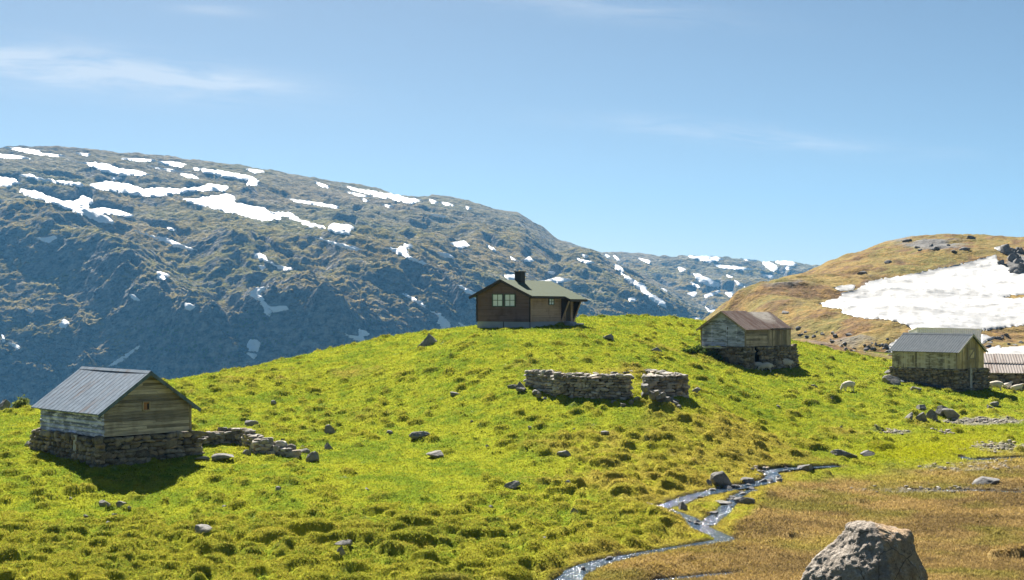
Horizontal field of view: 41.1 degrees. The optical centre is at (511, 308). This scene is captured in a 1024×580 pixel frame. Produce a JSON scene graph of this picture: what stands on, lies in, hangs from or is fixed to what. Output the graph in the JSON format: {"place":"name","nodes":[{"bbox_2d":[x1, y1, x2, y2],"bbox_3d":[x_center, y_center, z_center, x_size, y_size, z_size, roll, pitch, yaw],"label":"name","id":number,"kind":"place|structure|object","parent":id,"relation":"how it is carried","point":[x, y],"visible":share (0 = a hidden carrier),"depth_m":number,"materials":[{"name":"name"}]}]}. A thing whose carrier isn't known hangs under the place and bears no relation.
{"place":"outdoors","nodes":[
{"label":"outdoors","id":0,"kind":"place"},
{"bbox_2d":[0,145,710,406],"bbox_3d":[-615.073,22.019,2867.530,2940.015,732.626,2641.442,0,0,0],"label":"mountain","id":1,"kind":"structure","parent":0,"point":[79,273],"depth_m":1879.85,"materials":[{"name":"grey stone"}]},
{"bbox_2d":[0,147,796,365],"bbox_3d":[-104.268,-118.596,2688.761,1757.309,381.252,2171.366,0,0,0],"label":"snow","id":2,"kind":"structure","parent":1,"relation":"on","point":[225,202],"depth_m":2286.42,"materials":[{"name":"white snow"}]},
{"bbox_2d":[0,313,1023,579],"bbox_3d":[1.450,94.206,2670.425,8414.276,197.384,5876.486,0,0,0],"label":"ground","id":3,"kind":"structure","parent":0,"point":[300,530],"depth_m":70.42,"materials":[{"name":"green plant"}]},
{"bbox_2d":[0,399,10,409],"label":"rock","id":4,"kind":"object","parent":3,"relation":"on","point":[5,403],"visible":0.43,"depth_m":97.14,"materials":[{"name":"grey stone"}]},
{"bbox_2d":[10,394,29,408],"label":"willow shrub","id":5,"kind":"object","parent":3,"relation":"on","point":[21,401],"visible":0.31,"depth_m":99.76,"materials":[{"name":"green plant"}]},
{"bbox_2d":[99,500,107,505],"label":"rock","id":6,"kind":"object","parent":3,"relation":"on","point":[102,502],"visible":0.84,"depth_m":61.10,"materials":[{"name":"grey stone"}]},
{"bbox_2d":[29,366,207,466],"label":"log barn","id":7,"kind":"structure","parent":3,"relation":"on","point":[96,416],"depth_m":69.49,"materials":[{"name":"wood"}]},
{"bbox_2d":[142,401,149,410],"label":"window","id":8,"kind":"structure","parent":7,"relation":"in","point":[145,404],"depth_m":69.18,"materials":[{"name":"brown wood"}]},
{"bbox_2d":[116,501,126,507],"bbox_3d":[-17.443,8.770,60.896,0.454,0.358,0.396,0,1,-2],"label":"rock","id":9,"kind":"object","parent":3,"relation":"on","point":[120,503],"visible":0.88,"depth_m":60.82,"materials":[{"name":"grey stone"}]},
{"bbox_2d":[194,456,209,459],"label":"rock","id":10,"kind":"object","parent":3,"relation":"on","point":[203,458],"visible":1,"depth_m":69.75,"materials":[{"name":"grey stone"}]},
{"bbox_2d":[195,524,211,533],"bbox_3d":[-12.149,8.744,53.803,0.695,0.424,0.706,0,0,5],"label":"rock","id":11,"kind":"object","parent":3,"relation":"on","point":[203,528],"visible":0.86,"depth_m":53.63,"materials":[{"name":"grey stone"}]},
{"bbox_2d":[211,453,233,460],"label":"rock","id":12,"kind":"object","parent":3,"relation":"on","point":[219,456],"visible":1,"depth_m":69.75,"materials":[{"name":"grey stone"}]},
{"bbox_2d":[242,450,250,454],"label":"rock","id":13,"kind":"object","parent":3,"relation":"on","point":[245,452],"visible":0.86,"depth_m":71.52,"materials":[{"name":"grey stone"}]},
{"bbox_2d":[198,427,300,457],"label":"stone wall","id":14,"kind":"structure","parent":3,"relation":"on","point":[251,438],"depth_m":72.97,"materials":[{"name":"grey stone"}]},
{"bbox_2d":[301,448,309,453],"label":"rock","id":15,"kind":"object","parent":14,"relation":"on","point":[305,450],"visible":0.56,"depth_m":72.74,"materials":[{"name":"grey stone"}]},
{"bbox_2d":[245,420,258,425],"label":"rock","id":16,"kind":"object","parent":3,"relation":"on","point":[250,422],"visible":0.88,"depth_m":81.34,"materials":[{"name":"grey stone"}]},
{"bbox_2d":[306,451,318,461],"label":"rock","id":17,"kind":"object","parent":3,"relation":"on","point":[312,456],"visible":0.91,"depth_m":70.36,"materials":[{"name":"grey stone"}]},
{"bbox_2d":[324,443,332,449],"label":"rock","id":18,"kind":"object","parent":3,"relation":"on","point":[327,446],"visible":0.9,"depth_m":74.44,"materials":[{"name":"grey stone"}]},
{"bbox_2d":[324,424,335,432],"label":"rock","id":19,"kind":"object","parent":3,"relation":"on","point":[329,428],"visible":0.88,"depth_m":79.35,"materials":[{"name":"grey stone"}]},
{"bbox_2d":[337,546,345,555],"bbox_3d":[-6.159,8.714,48.952,0.242,0.392,0.290,0,0,43],"label":"rock","id":20,"kind":"object","parent":3,"relation":"on","point":[341,551],"visible":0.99,"depth_m":48.90,"materials":[{"name":"grey stone"}]},
{"bbox_2d":[334,539,352,545],"bbox_3d":[-6.231,8.655,50.444,0.652,0.264,0.630,0,-6,6],"label":"rock","id":21,"kind":"object","parent":3,"relation":"on","point":[346,542],"visible":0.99,"depth_m":50.26,"materials":[{"name":"grey stone"}]},
{"bbox_2d":[409,431,429,439],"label":"rock","id":22,"kind":"object","parent":3,"relation":"on","point":[415,435],"visible":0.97,"depth_m":76.61,"materials":[{"name":"grey stone"}]},
{"bbox_2d":[418,333,436,346],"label":"rock","id":23,"kind":"object","parent":3,"relation":"on","point":[429,339],"visible":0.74,"depth_m":102.83,"materials":[{"name":"grey stone"}]},
{"bbox_2d":[426,450,443,457],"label":"rock","id":24,"kind":"object","parent":3,"relation":"on","point":[436,453],"visible":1,"depth_m":71.98,"materials":[{"name":"grey stone"}]},
{"bbox_2d":[507,384,516,387],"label":"rock","id":25,"kind":"object","parent":3,"relation":"on","point":[512,386],"visible":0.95,"depth_m":85.69,"materials":[{"name":"grey stone"}]},
{"bbox_2d":[504,481,520,488],"bbox_3d":[0.015,8.222,63.581,0.736,0.404,0.509,0,0,16],"label":"rock","id":26,"kind":"object","parent":3,"relation":"on","point":[512,484],"visible":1,"depth_m":63.46,"materials":[{"name":"grey stone"}]},
{"bbox_2d":[516,387,525,391],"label":"rock","id":27,"kind":"object","parent":3,"relation":"on","point":[520,389],"visible":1,"depth_m":84.47,"materials":[{"name":"grey stone"}]},
{"bbox_2d":[469,271,587,327],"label":"brown cabin","id":28,"kind":"object","parent":3,"relation":"on","point":[519,301],"visible":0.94,"depth_m":109.92,"materials":[{"name":"brown wood"}]},
{"bbox_2d":[492,294,502,306],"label":"window","id":29,"kind":"structure","parent":28,"relation":"in","point":[497,299],"depth_m":109.64,"materials":[{"name":"glass"}]},
{"bbox_2d":[504,294,515,306],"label":"window","id":30,"kind":"structure","parent":28,"relation":"in","point":[509,299],"depth_m":108.99,"materials":[{"name":"glass"}]},
{"bbox_2d":[549,299,553,304],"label":"window","id":31,"kind":"structure","parent":28,"relation":"in","point":[551,301],"depth_m":110.58,"materials":[{"name":"glass"}]},
{"bbox_2d":[565,302,570,320],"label":"door","id":32,"kind":"structure","parent":28,"relation":"in","point":[568,312],"depth_m":112.85,"materials":[{"name":"brown wood"}]},
{"bbox_2d":[557,450,570,456],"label":"rock","id":33,"kind":"object","parent":3,"relation":"on","point":[565,453],"visible":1,"depth_m":70.37,"materials":[{"name":"grey stone"}]},
{"bbox_2d":[601,431,609,435],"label":"rock","id":34,"kind":"object","parent":3,"relation":"on","point":[604,432],"visible":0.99,"depth_m":74.68,"materials":[{"name":"grey stone"}]},
{"bbox_2d":[523,369,689,399],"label":"stone ruin","id":35,"kind":"object","parent":3,"relation":"on","point":[611,386],"visible":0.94,"depth_m":82.65,"materials":[{"name":"grey stone"}]},
{"bbox_2d":[603,334,613,339],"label":"rock","id":36,"kind":"object","parent":3,"relation":"on","point":[609,336],"visible":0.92,"depth_m":99.93,"materials":[{"name":"grey stone"}]},
{"bbox_2d":[641,384,648,392],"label":"fallen stone","id":37,"kind":"object","parent":3,"relation":"on","point":[644,388],"visible":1,"depth_m":80.59,"materials":[{"name":"grey stone"}]},
{"bbox_2d":[649,391,654,399],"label":"fallen stone","id":38,"kind":"object","parent":3,"relation":"on","point":[651,395],"visible":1,"depth_m":80.61,"materials":[{"name":"grey stone"}]},
{"bbox_2d":[654,390,660,395],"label":"fallen stone","id":39,"kind":"object","parent":3,"relation":"on","point":[657,392],"visible":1,"depth_m":80.58,"materials":[{"name":"grey stone"}]},
{"bbox_2d":[656,394,665,400],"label":"fallen stone","id":40,"kind":"object","parent":3,"relation":"on","point":[659,397],"visible":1,"depth_m":80.56,"materials":[{"name":"grey stone"}]},
{"bbox_2d":[678,501,687,509],"bbox_3d":[7.453,8.708,59.847,0.344,0.504,0.515,0,0,-32],"label":"rock","id":41,"kind":"object","parent":3,"relation":"on","point":[682,505],"visible":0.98,"depth_m":59.74,"materials":[{"name":"grey stone"}]},
{"bbox_2d":[682,344,703,353],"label":"nettle clump","id":42,"kind":"object","parent":3,"relation":"on","point":[692,350],"visible":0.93,"depth_m":104.77,"materials":[{"name":"green plant"}]},
{"bbox_2d":[700,348,718,356],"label":"nettle clump","id":43,"kind":"object","parent":3,"relation":"on","point":[708,352],"visible":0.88,"depth_m":105.82,"materials":[{"name":"green plant"}]},
{"bbox_2d":[709,354,724,360],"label":"nettle clump","id":44,"kind":"object","parent":3,"relation":"on","point":[717,357],"visible":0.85,"depth_m":105.59,"materials":[{"name":"green plant"}]},
{"bbox_2d":[710,471,731,485],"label":"rock","id":45,"kind":"object","parent":3,"relation":"on","point":[720,478],"visible":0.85,"depth_m":67.12,"materials":[{"name":"grey stone"}]},
{"bbox_2d":[716,500,732,504],"bbox_3d":[9.687,8.915,62.425,0.780,0.250,1.042,0,2,-12],"label":"rock","id":46,"kind":"object","parent":3,"relation":"on","point":[722,502],"visible":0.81,"depth_m":62.15,"materials":[{"name":"grey stone"}]},
{"bbox_2d":[733,497,754,503],"bbox_3d":[10.697,8.859,62.679,1.010,0.430,0.763,0,-6,-9],"label":"rock","id":47,"kind":"object","parent":3,"relation":"on","point":[743,500],"visible":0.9,"depth_m":62.39,"materials":[{"name":"grey stone"}]},
{"bbox_2d":[740,477,754,482],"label":"rock","id":48,"kind":"object","parent":3,"relation":"on","point":[749,480],"visible":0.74,"depth_m":69.42,"materials":[{"name":"grey stone"}]},
{"bbox_2d":[696,311,799,369],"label":"weathered barn","id":49,"kind":"structure","parent":3,"relation":"on","point":[746,340],"depth_m":106.73,"materials":[{"name":"wood"}]},
{"bbox_2d":[726,326,736,345],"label":"door","id":50,"kind":"structure","parent":49,"relation":"in","point":[731,331],"depth_m":105.83,"materials":[{"name":"grey wood"}]},
{"bbox_2d":[755,362,764,368],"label":"sheep","id":51,"kind":"object","parent":3,"relation":"on","point":[757,364],"visible":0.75,"depth_m":105.68},
{"bbox_2d":[757,362,773,371],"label":"sheep","id":52,"kind":"object","parent":3,"relation":"on","point":[766,365],"visible":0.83,"depth_m":104.99},
{"bbox_2d":[783,358,793,368],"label":"sheep","id":53,"kind":"object","parent":3,"relation":"on","point":[789,362],"visible":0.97,"depth_m":108.31},
{"bbox_2d":[830,449,856,457],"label":"rock","id":54,"kind":"object","parent":3,"relation":"on","point":[839,452],"visible":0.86,"depth_m":78.67,"materials":[{"name":"grey stone"}]},
{"bbox_2d":[840,381,854,390],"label":"sheep","id":55,"kind":"object","parent":3,"relation":"on","point":[846,384],"visible":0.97,"depth_m":97.83},
{"bbox_2d":[801,520,927,579],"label":"boulder","id":56,"kind":"object","parent":3,"relation":"on","point":[862,550],"visible":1,"depth_m":22.14,"materials":[{"name":"grey stone"}]},
{"bbox_2d":[860,450,874,455],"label":"rock","id":57,"kind":"object","parent":3,"relation":"on","point":[867,452],"visible":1,"depth_m":79.59,"materials":[{"name":"grey stone"}]},
{"bbox_2d":[751,416,1023,492],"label":"gravel","id":58,"kind":"structure","parent":3,"relation":"on","point":[983,420],"depth_m":82.92,"materials":[{"name":"stone"}]},
{"bbox_2d":[882,375,900,384],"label":"rock","id":59,"kind":"object","parent":3,"relation":"on","point":[892,380],"visible":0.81,"depth_m":106.39,"materials":[{"name":"grey stone"}]},
{"bbox_2d":[905,412,912,419],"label":"rock","id":60,"kind":"object","parent":3,"relation":"on","point":[909,415],"visible":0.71,"depth_m":89.57,"materials":[{"name":"grey stone"}]},
{"bbox_2d":[910,386,921,390],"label":"rock","id":61,"kind":"object","parent":3,"relation":"on","point":[912,388],"visible":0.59,"depth_m":103.62,"materials":[{"name":"grey stone"}]},
{"bbox_2d":[915,412,926,420],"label":"rock","id":62,"kind":"object","parent":3,"relation":"on","point":[921,416],"visible":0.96,"depth_m":89.93,"materials":[{"name":"grey stone"}]},
{"bbox_2d":[916,404,926,409],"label":"rock","id":63,"kind":"object","parent":3,"relation":"on","point":[921,407],"visible":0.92,"depth_m":94.02,"materials":[{"name":"grey stone"}]},
{"bbox_2d":[901,380,947,388],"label":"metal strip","id":64,"kind":"object","parent":3,"relation":"on","point":[943,387],"visible":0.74,"depth_m":107.24,"materials":[{"name":"grey metal"}]},
{"bbox_2d":[925,409,937,419],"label":"rock","id":65,"kind":"object","parent":3,"relation":"on","point":[931,414],"visible":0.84,"depth_m":90.82,"materials":[{"name":"grey stone"}]},
{"bbox_2d":[888,332,990,391],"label":"olive barn","id":66,"kind":"structure","parent":3,"relation":"on","point":[954,361],"depth_m":107.84,"materials":[{"name":"grey wood"}]},
{"bbox_2d":[935,405,947,416],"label":"rock","id":67,"kind":"object","parent":3,"relation":"on","point":[939,411],"visible":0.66,"depth_m":92.45,"materials":[{"name":"grey stone"}]},
{"bbox_2d":[942,408,959,418],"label":"rock","id":68,"kind":"object","parent":3,"relation":"on","point":[949,413],"visible":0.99,"depth_m":91.74,"materials":[{"name":"grey stone"}]},
{"bbox_2d":[972,476,999,484],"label":"rock","id":69,"kind":"object","parent":3,"relation":"on","point":[986,480],"visible":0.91,"depth_m":71.07,"materials":[{"name":"grey stone"}]},
{"bbox_2d":[990,401,998,405],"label":"rock","id":70,"kind":"object","parent":3,"relation":"on","point":[994,403],"visible":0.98,"depth_m":98.24,"materials":[{"name":"grey stone"}]},
{"bbox_2d":[990,381,1003,390],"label":"sheep","id":71,"kind":"object","parent":3,"relation":"on","point":[998,384],"visible":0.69,"depth_m":109.07},
{"bbox_2d":[984,353,1023,388],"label":"barn","id":72,"kind":"structure","parent":3,"relation":"on","point":[1004,368],"depth_m":113.61,"materials":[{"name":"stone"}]},
{"bbox_2d":[1002,381,1012,388],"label":"sheep","id":73,"kind":"object","parent":3,"relation":"on","point":[1007,385],"visible":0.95,"depth_m":112.00},
{"bbox_2d":[1010,383,1023,390],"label":"sheep","id":74,"kind":"object","parent":3,"relation":"on","point":[1017,387],"visible":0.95,"depth_m":111.22},
{"bbox_2d":[0,0,1023,264],"label":"sky","id":75,"kind":"structure","parent":0,"point":[811,132],"materials":[{"name":"blue"}]},
{"bbox_2d":[558,239,819,309],"bbox_3d":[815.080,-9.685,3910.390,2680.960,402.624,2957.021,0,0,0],"label":"mountain","id":76,"kind":"structure","parent":0,"point":[663,270],"depth_m":3443.18,"materials":[{"name":"grey stone"}]},
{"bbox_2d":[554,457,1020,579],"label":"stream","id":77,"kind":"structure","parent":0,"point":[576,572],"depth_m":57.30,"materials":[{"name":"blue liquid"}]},
{"bbox_2d":[796,464,812,470],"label":"rock","id":78,"kind":"object","parent":77,"relation":"in","point":[808,467],"visible":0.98,"depth_m":74.54,"materials":[{"name":"grey stone"}]},
{"bbox_2d":[704,234,1023,358],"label":"hill","id":79,"kind":"structure","parent":0,"point":[799,297],"depth_m":198.46,"materials":[{"name":"brown plant"}]},
{"bbox_2d":[819,246,1023,353],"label":"snow field","id":80,"kind":"structure","parent":79,"relation":"on","point":[971,294],"depth_m":193.38,"materials":[{"name":"white snow"}]},
{"bbox_2d":[908,327,980,341],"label":"corrugated shed","id":81,"kind":"structure","parent":79,"relation":"on","point":[976,332],"depth_m":122.85,"materials":[{"name":"grey metal"}]},
{"bbox_2d":[959,247,970,250],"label":"rock","id":82,"kind":"object","parent":79,"relation":"on","point":[964,248],"visible":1,"depth_m":272.80,"materials":[{"name":"grey stone"}]},
{"bbox_2d":[1000,244,1010,251],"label":"rock","id":83,"kind":"object","parent":79,"relation":"on","point":[1005,247],"visible":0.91,"depth_m":270.53,"materials":[{"name":"grey stone"}]},
{"bbox_2d":[1007,253,1017,261],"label":"rock","id":84,"kind":"object","parent":79,"relation":"on","point":[1011,257],"visible":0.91,"depth_m":263.68,"materials":[{"name":"grey stone"}]},
{"bbox_2d":[1009,266,1021,272],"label":"rock","id":85,"kind":"object","parent":79,"relation":"on","point":[1012,269],"visible":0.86,"depth_m":250.57,"materials":[{"name":"grey stone"}]},
{"bbox_2d":[1012,258,1023,263],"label":"rock","id":86,"kind":"object","parent":79,"relation":"on","point":[1017,261],"visible":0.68,"depth_m":261.83,"materials":[{"name":"grey stone"}]},
{"bbox_2d":[1013,269,1022,273],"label":"rock","id":87,"kind":"object","parent":79,"relation":"on","point":[1017,271],"visible":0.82,"depth_m":249.83,"materials":[{"name":"grey stone"}]},
{"bbox_2d":[1017,247,1023,252],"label":"rock","id":88,"kind":"object","parent":79,"relation":"on","point":[1020,250],"visible":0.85,"depth_m":270.23,"materials":[{"name":"grey stone"}]}
]}

